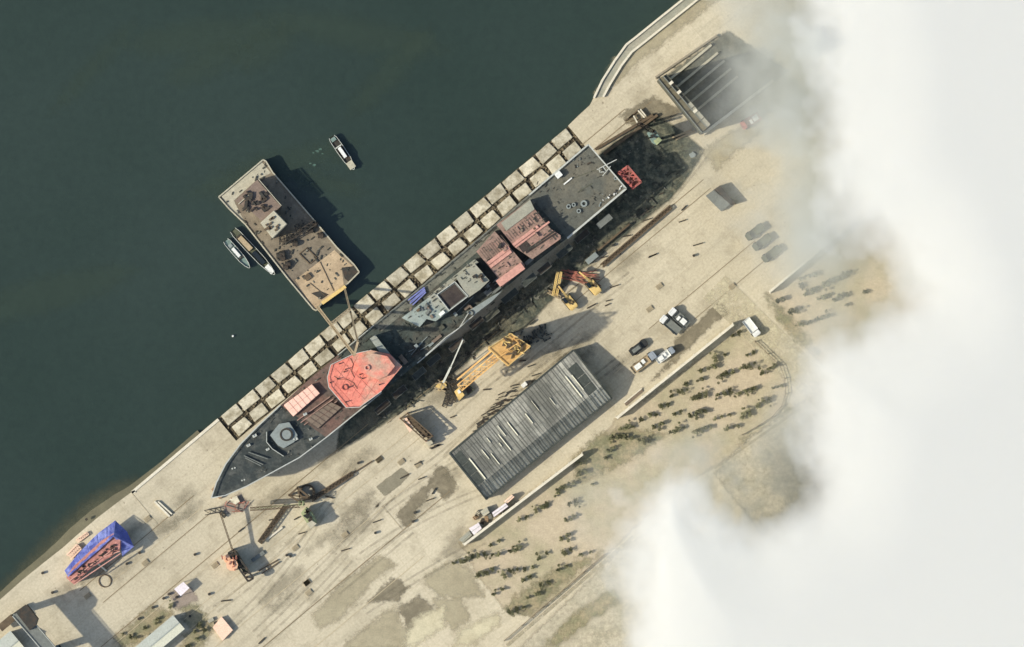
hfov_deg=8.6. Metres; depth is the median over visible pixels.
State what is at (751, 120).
red truck
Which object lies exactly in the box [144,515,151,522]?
wooden pallet
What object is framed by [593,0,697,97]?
pier wall
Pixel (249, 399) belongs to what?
concrete slab
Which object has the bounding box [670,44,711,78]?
berth beam
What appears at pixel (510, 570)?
bush
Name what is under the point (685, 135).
steel beam
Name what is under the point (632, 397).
platform
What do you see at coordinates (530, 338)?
machinery heap
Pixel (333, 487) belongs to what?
lattice boom
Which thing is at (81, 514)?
shallows
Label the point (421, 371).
staging tower
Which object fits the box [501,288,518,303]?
staging tower
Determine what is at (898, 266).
orchard ground
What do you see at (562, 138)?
concrete slab
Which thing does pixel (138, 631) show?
garden
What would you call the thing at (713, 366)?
bush
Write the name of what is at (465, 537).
shed
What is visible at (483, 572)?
bush
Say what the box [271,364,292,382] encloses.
concrete slab
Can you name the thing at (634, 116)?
steel rack
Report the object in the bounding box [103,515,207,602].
track
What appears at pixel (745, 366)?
bush
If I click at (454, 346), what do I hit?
staging tower
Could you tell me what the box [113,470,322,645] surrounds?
track
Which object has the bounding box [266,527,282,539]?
steel beam
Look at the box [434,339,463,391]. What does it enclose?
boom crane
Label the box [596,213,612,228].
staging tower
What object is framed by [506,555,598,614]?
grass strip
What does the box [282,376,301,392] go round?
concrete slab
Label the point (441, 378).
track
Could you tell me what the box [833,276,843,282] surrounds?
bush
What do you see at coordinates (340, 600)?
soil
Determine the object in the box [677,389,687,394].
bush
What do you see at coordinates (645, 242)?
track
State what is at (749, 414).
bush
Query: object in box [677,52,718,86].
berth beam
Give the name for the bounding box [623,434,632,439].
bush
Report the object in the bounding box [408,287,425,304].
pipe stack
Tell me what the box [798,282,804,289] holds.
bush
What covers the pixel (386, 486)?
soil
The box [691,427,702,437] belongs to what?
bush
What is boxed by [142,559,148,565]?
wooden pallet
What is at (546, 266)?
staging tower
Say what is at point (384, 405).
staging tower
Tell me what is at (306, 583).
wooden pallet
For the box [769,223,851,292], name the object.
perimeter wall
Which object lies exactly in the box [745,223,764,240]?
army truck
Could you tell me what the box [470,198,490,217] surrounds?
concrete slab
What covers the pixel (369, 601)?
track
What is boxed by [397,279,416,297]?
concrete slab
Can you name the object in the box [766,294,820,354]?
grass strip
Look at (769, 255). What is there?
army truck
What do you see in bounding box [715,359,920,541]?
field
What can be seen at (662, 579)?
field
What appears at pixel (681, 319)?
flatbed truck
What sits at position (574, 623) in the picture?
grass strip
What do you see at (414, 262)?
concrete slab
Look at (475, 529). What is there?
shed
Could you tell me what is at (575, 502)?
bush
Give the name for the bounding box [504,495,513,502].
shed
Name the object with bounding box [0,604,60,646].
building
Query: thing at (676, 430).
bush
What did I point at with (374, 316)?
concrete slab
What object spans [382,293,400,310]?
concrete slab
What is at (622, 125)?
track
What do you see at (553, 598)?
wire fence
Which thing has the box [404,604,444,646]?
pale rubble
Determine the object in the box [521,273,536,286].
staging tower
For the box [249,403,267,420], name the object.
concrete slab
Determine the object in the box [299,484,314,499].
ring frame
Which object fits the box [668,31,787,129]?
berth floor
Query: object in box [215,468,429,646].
track
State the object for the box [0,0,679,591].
water
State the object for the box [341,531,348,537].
wooden pallet
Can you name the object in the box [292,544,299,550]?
wooden pallet
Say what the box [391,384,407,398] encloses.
staging tower
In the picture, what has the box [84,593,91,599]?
wooden pallet
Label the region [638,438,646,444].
bush
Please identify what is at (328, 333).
concrete slab
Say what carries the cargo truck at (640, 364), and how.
on the ground at (868, 110)
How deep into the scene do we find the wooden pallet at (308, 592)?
1799.70 m
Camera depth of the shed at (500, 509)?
1797.45 m
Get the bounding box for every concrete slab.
[221,404,242,424]
[232,417,251,435]
[238,390,259,410]
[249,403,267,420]
[255,377,275,396]
[266,389,284,407]
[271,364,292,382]
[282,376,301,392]
[288,349,308,369]
[298,361,317,378]
[305,335,324,356]
[314,348,334,365]
[321,321,341,340]
[332,334,349,351]
[338,308,356,328]
[349,320,366,339]
[354,294,374,313]
[365,307,382,324]
[370,281,391,300]
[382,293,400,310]
[386,267,408,286]
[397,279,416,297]
[404,253,425,272]
[414,265,432,283]
[419,239,440,258]
[430,252,449,269]
[437,225,457,245]
[448,238,466,255]
[453,211,473,231]
[463,224,482,241]
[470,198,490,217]
[480,210,500,228]
[486,183,506,203]
[497,195,516,215]
[503,170,524,190]
[513,183,531,200]
[519,157,540,176]
[530,169,549,186]
[536,143,556,163]
[546,154,565,173]
[552,129,571,148]
[562,141,580,159]
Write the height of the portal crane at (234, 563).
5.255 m
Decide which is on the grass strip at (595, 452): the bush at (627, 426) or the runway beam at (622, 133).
the bush at (627, 426)
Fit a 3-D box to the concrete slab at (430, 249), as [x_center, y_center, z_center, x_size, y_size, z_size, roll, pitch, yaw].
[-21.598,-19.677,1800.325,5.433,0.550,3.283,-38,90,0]
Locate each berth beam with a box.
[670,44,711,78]
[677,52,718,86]
[684,60,724,94]
[691,68,730,101]
[697,76,737,109]
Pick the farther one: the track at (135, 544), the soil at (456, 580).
the soil at (456, 580)
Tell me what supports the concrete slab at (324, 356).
on the slipway floor at (381, 307)
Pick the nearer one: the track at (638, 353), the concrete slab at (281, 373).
the track at (638, 353)
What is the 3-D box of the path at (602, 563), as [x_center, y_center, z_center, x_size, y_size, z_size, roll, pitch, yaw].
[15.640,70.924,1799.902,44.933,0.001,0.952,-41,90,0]
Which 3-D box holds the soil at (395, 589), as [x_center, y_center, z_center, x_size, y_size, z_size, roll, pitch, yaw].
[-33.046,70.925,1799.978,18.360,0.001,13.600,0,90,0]
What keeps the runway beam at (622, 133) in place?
on the oily ground at (674, 153)
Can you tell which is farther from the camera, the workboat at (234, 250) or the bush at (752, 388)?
the workboat at (234, 250)
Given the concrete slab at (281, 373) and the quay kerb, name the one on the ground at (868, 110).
the quay kerb
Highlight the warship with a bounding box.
[211,144,626,497]
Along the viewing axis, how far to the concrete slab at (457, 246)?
1800.01 m
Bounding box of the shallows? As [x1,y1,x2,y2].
[20,486,126,572]
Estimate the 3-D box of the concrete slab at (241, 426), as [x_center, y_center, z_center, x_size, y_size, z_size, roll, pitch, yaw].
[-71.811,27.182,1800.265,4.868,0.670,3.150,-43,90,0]
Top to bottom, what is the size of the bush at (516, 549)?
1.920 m
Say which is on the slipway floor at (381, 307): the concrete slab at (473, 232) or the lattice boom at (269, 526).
the concrete slab at (473, 232)
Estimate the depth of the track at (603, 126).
1799.91 m
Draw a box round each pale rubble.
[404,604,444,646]
[454,613,500,645]
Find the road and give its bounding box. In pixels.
[704,277,849,420]
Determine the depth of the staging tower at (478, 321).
1793.06 m
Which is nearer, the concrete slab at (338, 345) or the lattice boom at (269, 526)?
the lattice boom at (269, 526)
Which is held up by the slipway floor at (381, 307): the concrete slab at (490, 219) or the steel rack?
the concrete slab at (490, 219)
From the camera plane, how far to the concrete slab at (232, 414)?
1800.11 m
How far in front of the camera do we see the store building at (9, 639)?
1795.23 m
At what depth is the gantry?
1795.45 m
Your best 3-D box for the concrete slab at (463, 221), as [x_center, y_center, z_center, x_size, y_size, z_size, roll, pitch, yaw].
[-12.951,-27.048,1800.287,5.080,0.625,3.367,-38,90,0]
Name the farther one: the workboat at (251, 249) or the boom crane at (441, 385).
the workboat at (251, 249)
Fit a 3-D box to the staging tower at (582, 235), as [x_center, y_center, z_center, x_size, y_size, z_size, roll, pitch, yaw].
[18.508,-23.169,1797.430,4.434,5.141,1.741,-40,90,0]
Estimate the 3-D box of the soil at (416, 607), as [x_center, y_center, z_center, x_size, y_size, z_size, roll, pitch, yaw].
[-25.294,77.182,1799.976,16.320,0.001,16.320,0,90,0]
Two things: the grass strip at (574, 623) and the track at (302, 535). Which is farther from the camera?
the grass strip at (574, 623)
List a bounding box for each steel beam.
[251,551,264,561]
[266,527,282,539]
[672,129,691,137]
[675,130,694,139]
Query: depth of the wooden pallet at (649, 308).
1799.70 m
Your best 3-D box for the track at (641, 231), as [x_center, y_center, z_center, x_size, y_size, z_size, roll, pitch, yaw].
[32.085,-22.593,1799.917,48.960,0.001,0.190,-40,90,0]
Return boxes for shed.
[459,531,471,542]
[469,523,481,534]
[480,507,489,515]
[492,503,507,516]
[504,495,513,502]
[706,186,735,210]
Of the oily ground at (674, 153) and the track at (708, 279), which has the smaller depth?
the track at (708, 279)
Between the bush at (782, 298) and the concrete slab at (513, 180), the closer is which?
the bush at (782, 298)
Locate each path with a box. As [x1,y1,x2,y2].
[506,537,632,644]
[714,413,791,468]
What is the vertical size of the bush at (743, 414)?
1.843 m
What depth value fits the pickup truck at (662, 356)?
1798.63 m
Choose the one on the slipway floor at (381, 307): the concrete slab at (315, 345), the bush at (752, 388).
the concrete slab at (315, 345)
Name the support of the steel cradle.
on the oily ground at (674, 153)
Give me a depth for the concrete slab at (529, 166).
1800.11 m
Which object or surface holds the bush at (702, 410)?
on the orchard ground at (618, 503)
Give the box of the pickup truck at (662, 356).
[655,346,674,363]
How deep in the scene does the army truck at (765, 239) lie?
1798.92 m
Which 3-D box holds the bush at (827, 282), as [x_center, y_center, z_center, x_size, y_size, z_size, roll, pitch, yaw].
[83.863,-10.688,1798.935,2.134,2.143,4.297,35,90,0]
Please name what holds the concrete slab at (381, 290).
on the slipway floor at (381, 307)
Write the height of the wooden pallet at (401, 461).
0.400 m
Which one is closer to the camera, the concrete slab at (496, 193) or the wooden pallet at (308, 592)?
the wooden pallet at (308, 592)
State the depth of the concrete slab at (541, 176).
1799.94 m
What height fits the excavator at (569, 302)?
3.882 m
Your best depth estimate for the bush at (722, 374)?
1798.59 m
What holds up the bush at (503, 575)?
on the orchard ground at (618, 503)
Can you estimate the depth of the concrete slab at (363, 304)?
1800.12 m
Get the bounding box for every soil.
[314,556,394,625]
[345,610,406,646]
[370,579,409,601]
[377,468,408,494]
[397,466,455,526]
[399,595,431,630]
[425,562,484,597]
[434,597,468,630]
[609,0,714,88]
[620,97,680,125]
[655,302,727,376]
[701,116,767,170]
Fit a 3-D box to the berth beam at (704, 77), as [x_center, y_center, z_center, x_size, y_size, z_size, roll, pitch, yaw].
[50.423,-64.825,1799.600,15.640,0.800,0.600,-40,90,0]
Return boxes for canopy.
[175,582,188,595]
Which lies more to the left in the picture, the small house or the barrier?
the small house
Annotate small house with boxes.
[207,617,232,639]
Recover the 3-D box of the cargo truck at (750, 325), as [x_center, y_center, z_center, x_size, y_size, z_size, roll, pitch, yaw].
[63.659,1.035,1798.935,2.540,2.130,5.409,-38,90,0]
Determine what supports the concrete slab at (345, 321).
on the slipway floor at (381, 307)
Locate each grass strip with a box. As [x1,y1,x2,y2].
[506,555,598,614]
[546,590,619,646]
[573,429,662,483]
[739,408,790,447]
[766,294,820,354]
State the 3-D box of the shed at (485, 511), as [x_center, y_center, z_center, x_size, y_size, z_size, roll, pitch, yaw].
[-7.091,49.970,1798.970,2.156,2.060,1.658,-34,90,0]
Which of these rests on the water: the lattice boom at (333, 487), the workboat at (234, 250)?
the workboat at (234, 250)
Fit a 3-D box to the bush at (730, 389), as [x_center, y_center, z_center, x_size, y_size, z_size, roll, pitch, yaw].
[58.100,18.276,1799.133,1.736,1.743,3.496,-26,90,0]
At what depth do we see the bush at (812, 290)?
1798.78 m
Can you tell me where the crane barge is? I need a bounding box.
[218,159,359,356]
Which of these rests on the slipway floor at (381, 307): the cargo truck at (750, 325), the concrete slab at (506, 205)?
the concrete slab at (506, 205)
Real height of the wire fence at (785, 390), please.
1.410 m
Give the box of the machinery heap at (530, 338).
[520,320,551,348]
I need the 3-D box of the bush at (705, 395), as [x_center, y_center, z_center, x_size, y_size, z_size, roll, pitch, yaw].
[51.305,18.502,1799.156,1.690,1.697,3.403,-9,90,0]
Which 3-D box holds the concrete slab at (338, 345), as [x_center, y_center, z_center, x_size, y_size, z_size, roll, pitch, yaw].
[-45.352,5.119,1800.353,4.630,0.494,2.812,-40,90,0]
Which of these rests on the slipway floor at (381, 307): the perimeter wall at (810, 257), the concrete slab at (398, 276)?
the concrete slab at (398, 276)
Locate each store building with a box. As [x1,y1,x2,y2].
[0,631,23,646]
[136,616,183,646]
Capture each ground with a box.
[0,0,1023,646]
[337,114,703,449]
[459,329,786,616]
[769,205,948,373]
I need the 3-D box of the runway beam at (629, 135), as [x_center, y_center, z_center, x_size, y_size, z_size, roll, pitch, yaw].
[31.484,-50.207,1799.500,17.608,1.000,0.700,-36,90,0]
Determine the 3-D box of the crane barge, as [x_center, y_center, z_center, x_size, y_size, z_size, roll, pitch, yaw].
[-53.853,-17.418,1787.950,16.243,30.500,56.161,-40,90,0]
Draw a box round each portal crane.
[219,513,253,581]
[250,487,316,527]
[457,333,530,390]
[636,120,662,144]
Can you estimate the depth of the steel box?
1798.87 m
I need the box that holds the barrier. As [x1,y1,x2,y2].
[598,224,629,250]
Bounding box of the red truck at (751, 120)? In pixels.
[740,111,761,129]
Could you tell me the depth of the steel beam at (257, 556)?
1799.45 m
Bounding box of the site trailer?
[585,252,598,263]
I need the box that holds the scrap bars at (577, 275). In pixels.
[561,269,600,285]
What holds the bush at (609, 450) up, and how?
on the grass strip at (595, 452)
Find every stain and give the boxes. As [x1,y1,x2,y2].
[170,589,197,608]
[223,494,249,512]
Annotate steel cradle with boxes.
[617,165,641,189]
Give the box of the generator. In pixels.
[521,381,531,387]
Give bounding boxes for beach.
[0,430,198,598]
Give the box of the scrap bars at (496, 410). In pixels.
[473,384,517,431]
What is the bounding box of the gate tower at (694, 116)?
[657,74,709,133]
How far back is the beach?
1801.34 m
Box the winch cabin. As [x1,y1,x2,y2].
[454,388,464,400]
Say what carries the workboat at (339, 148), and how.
on the water
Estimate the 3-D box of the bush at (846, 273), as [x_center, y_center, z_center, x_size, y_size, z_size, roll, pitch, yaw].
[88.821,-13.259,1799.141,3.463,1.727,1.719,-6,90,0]
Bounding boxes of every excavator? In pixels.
[556,284,577,310]
[577,270,601,294]
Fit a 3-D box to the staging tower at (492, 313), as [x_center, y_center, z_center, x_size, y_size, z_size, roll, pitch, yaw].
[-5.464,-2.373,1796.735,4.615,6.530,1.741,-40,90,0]
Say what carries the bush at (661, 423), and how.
on the grass strip at (595, 452)
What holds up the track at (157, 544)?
on the ground at (868, 110)
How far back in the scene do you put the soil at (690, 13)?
1799.97 m
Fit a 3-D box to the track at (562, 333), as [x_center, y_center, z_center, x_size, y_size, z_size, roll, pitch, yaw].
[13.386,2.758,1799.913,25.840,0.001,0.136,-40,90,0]
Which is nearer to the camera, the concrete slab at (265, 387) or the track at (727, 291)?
the track at (727, 291)
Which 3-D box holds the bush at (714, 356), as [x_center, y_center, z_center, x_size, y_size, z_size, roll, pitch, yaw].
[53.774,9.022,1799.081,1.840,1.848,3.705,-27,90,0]
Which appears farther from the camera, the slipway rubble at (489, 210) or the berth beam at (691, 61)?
the slipway rubble at (489, 210)
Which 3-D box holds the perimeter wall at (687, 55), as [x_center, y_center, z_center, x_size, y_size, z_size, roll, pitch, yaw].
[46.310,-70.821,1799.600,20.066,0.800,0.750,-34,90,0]
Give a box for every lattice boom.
[258,504,286,543]
[312,461,372,501]
[600,205,671,267]
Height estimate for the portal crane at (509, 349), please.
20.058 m
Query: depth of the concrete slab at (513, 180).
1800.02 m
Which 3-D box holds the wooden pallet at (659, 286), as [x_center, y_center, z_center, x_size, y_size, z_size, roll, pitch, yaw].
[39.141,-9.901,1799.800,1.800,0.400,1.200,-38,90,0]
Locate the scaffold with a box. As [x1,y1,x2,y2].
[224,496,248,511]
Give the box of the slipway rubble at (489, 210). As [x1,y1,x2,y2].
[219,133,581,434]
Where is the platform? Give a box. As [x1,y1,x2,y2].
[624,388,642,405]
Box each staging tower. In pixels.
[374,399,391,414]
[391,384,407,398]
[411,366,425,380]
[426,353,441,366]
[448,337,465,352]
[469,316,484,330]
[483,307,499,321]
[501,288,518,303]
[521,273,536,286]
[537,261,551,274]
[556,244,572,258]
[574,229,589,243]
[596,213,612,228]
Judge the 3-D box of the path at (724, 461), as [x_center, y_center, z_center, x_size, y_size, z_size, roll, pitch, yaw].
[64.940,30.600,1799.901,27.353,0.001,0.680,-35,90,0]
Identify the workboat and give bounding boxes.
[224,239,249,267]
[230,228,274,274]
[329,135,355,169]
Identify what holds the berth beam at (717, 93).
on the berth floor at (753, 69)
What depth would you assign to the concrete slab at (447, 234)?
1800.09 m
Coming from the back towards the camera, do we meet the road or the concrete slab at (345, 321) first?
the concrete slab at (345, 321)
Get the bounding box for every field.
[521,507,726,646]
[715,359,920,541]
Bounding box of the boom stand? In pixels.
[548,271,561,298]
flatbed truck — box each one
[659,315,681,334]
[668,307,689,328]
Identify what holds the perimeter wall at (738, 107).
on the ground at (868, 110)
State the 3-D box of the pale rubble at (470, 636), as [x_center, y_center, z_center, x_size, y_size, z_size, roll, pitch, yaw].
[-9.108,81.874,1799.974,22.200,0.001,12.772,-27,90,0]
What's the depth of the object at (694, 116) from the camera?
1779.75 m
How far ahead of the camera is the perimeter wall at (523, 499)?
1796.88 m
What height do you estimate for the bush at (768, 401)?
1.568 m
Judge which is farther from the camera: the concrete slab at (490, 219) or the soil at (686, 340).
the concrete slab at (490, 219)
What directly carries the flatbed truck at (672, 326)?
on the ground at (868, 110)
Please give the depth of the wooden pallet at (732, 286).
1799.70 m
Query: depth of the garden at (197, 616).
1799.97 m
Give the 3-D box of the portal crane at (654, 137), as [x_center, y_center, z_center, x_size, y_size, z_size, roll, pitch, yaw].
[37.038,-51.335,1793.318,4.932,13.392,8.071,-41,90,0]
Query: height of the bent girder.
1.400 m
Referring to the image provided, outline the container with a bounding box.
[554,171,562,178]
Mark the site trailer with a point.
(592, 257)
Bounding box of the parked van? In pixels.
[629,339,647,355]
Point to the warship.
(539, 222)
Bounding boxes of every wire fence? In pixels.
[504,554,604,640]
[742,341,785,434]
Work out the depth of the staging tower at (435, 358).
1795.46 m
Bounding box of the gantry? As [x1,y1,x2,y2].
[400,413,432,445]
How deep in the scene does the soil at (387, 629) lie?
1799.98 m
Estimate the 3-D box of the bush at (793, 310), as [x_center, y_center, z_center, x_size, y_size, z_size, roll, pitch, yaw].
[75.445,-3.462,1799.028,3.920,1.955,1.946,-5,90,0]
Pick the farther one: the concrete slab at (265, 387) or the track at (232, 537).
the concrete slab at (265, 387)
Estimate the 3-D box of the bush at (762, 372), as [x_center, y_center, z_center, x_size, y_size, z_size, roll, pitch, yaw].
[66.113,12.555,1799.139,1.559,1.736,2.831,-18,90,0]
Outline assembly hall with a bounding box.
[449,350,611,499]
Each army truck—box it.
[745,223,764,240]
[752,233,771,250]
[761,245,781,262]
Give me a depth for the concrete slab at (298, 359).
1800.09 m
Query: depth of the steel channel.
1799.40 m
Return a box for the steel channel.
[154,501,171,516]
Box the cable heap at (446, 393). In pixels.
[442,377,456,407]
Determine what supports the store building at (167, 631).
on the ground at (868, 110)
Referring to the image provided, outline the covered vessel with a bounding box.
[65,520,133,584]
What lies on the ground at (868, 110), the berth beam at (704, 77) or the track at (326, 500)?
the track at (326, 500)
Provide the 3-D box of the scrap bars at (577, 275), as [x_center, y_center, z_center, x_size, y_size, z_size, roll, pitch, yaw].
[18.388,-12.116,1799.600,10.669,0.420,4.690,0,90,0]
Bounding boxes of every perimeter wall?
[462,452,582,545]
[615,323,733,418]
[655,35,717,78]
[703,79,774,134]
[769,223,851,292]
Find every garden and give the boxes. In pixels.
[114,605,172,646]
[180,604,213,646]
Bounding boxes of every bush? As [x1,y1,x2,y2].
[461,552,470,563]
[477,570,490,577]
[497,571,506,579]
[505,608,518,616]
[506,568,518,573]
[512,540,521,552]
[565,532,570,542]
[573,497,580,507]
[606,446,614,452]
[622,419,631,430]
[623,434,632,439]
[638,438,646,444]
[658,421,663,430]
[671,421,680,434]
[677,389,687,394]
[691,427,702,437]
[694,410,700,419]
[697,408,708,413]
[702,387,707,398]
[706,364,716,369]
[709,352,717,363]
[716,371,726,383]
[728,387,735,396]
[739,407,746,420]
[741,362,755,369]
[743,407,751,416]
[747,386,756,395]
[757,366,764,375]
[766,395,771,406]
[776,296,785,303]
[791,307,802,312]
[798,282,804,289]
[805,288,814,294]
[822,278,833,290]
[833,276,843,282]
[841,270,852,275]
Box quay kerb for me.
[131,419,218,493]
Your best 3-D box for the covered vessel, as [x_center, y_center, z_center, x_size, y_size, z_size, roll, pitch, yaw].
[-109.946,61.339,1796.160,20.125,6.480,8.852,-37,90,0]
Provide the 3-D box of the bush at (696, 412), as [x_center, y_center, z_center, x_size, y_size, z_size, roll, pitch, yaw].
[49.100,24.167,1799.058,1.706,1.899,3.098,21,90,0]
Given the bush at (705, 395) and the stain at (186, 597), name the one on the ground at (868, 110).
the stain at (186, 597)
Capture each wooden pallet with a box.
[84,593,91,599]
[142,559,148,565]
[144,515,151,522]
[211,561,218,568]
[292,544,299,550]
[303,579,310,585]
[305,589,311,595]
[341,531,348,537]
[397,458,404,464]
[646,305,653,312]
[655,282,662,289]
[728,283,735,289]
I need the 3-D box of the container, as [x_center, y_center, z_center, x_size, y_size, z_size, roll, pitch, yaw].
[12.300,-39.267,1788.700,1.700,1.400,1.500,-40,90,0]
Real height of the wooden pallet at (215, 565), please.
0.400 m
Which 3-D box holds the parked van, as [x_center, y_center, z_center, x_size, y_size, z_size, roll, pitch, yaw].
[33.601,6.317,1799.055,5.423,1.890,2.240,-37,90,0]
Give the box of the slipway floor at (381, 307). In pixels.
[218,126,584,439]
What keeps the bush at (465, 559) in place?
on the soil at (456, 580)
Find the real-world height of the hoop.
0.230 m
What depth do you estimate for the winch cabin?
1797.00 m
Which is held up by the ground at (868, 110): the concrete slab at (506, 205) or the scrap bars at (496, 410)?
the scrap bars at (496, 410)
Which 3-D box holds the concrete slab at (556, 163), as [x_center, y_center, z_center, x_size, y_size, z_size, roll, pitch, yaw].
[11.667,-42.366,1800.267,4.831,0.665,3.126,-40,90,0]
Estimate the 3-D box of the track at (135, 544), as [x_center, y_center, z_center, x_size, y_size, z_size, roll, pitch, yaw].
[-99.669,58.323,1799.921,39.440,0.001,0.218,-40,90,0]
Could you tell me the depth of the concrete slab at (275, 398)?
1799.97 m
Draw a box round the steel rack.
[625,109,645,122]
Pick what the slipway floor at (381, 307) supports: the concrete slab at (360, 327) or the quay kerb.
the concrete slab at (360, 327)
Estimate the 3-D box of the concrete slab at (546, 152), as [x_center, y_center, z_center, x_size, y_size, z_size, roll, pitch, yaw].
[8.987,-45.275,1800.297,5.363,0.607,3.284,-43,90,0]
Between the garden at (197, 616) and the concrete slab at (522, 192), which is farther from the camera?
the concrete slab at (522, 192)
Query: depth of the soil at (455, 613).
1799.98 m
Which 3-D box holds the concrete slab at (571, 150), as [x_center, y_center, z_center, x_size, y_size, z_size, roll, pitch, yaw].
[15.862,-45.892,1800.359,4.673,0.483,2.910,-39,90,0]
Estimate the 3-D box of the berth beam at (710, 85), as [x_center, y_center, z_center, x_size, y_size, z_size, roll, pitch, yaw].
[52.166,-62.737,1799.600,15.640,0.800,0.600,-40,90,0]
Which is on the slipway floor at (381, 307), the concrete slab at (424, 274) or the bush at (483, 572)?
the concrete slab at (424, 274)
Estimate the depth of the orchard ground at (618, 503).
1799.98 m
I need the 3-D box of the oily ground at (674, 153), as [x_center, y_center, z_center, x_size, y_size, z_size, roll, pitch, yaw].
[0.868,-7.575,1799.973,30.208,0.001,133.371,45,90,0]
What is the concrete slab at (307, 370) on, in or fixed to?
on the slipway floor at (381, 307)
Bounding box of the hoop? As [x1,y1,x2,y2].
[98,575,111,587]
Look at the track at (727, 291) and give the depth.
1799.92 m
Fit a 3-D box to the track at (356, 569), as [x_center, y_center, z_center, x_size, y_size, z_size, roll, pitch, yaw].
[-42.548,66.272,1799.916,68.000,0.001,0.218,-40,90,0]
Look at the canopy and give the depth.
1797.40 m
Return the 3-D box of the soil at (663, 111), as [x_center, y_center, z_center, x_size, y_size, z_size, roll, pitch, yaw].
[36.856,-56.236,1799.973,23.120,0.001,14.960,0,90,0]
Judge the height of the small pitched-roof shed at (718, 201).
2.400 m
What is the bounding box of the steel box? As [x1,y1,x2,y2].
[464,384,473,394]
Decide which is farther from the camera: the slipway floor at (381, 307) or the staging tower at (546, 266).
the slipway floor at (381, 307)
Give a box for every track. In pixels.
[80,495,193,590]
[101,424,367,646]
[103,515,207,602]
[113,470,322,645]
[113,506,202,581]
[169,425,434,646]
[184,359,495,619]
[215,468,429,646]
[263,491,449,646]
[315,556,423,646]
[387,332,496,423]
[525,303,598,364]
[562,179,703,297]
[576,188,710,300]
[582,109,624,144]
[594,101,651,149]
[602,312,687,383]
[649,240,754,328]
[695,261,763,318]
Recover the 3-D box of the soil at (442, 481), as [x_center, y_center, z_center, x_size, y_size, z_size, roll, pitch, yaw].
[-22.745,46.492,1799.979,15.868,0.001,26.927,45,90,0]
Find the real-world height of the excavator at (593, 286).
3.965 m
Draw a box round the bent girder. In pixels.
[204,507,226,517]
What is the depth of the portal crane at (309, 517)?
1795.85 m
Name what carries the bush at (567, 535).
on the orchard ground at (618, 503)
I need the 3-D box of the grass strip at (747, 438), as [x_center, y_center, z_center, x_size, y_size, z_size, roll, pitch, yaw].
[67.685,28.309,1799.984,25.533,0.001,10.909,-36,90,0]
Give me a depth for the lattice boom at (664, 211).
1798.95 m
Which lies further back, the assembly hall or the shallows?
the shallows
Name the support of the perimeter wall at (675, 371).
on the orchard ground at (618, 503)
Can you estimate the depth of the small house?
1798.78 m
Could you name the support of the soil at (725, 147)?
on the ground at (868, 110)
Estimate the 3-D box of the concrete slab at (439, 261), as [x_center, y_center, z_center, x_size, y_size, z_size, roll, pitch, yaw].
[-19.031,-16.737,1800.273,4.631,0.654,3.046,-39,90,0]
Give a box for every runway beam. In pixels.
[595,114,652,149]
[603,114,657,154]
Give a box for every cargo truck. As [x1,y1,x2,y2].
[630,351,656,373]
[742,317,760,336]
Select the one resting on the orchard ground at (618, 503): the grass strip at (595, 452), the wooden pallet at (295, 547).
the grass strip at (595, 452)

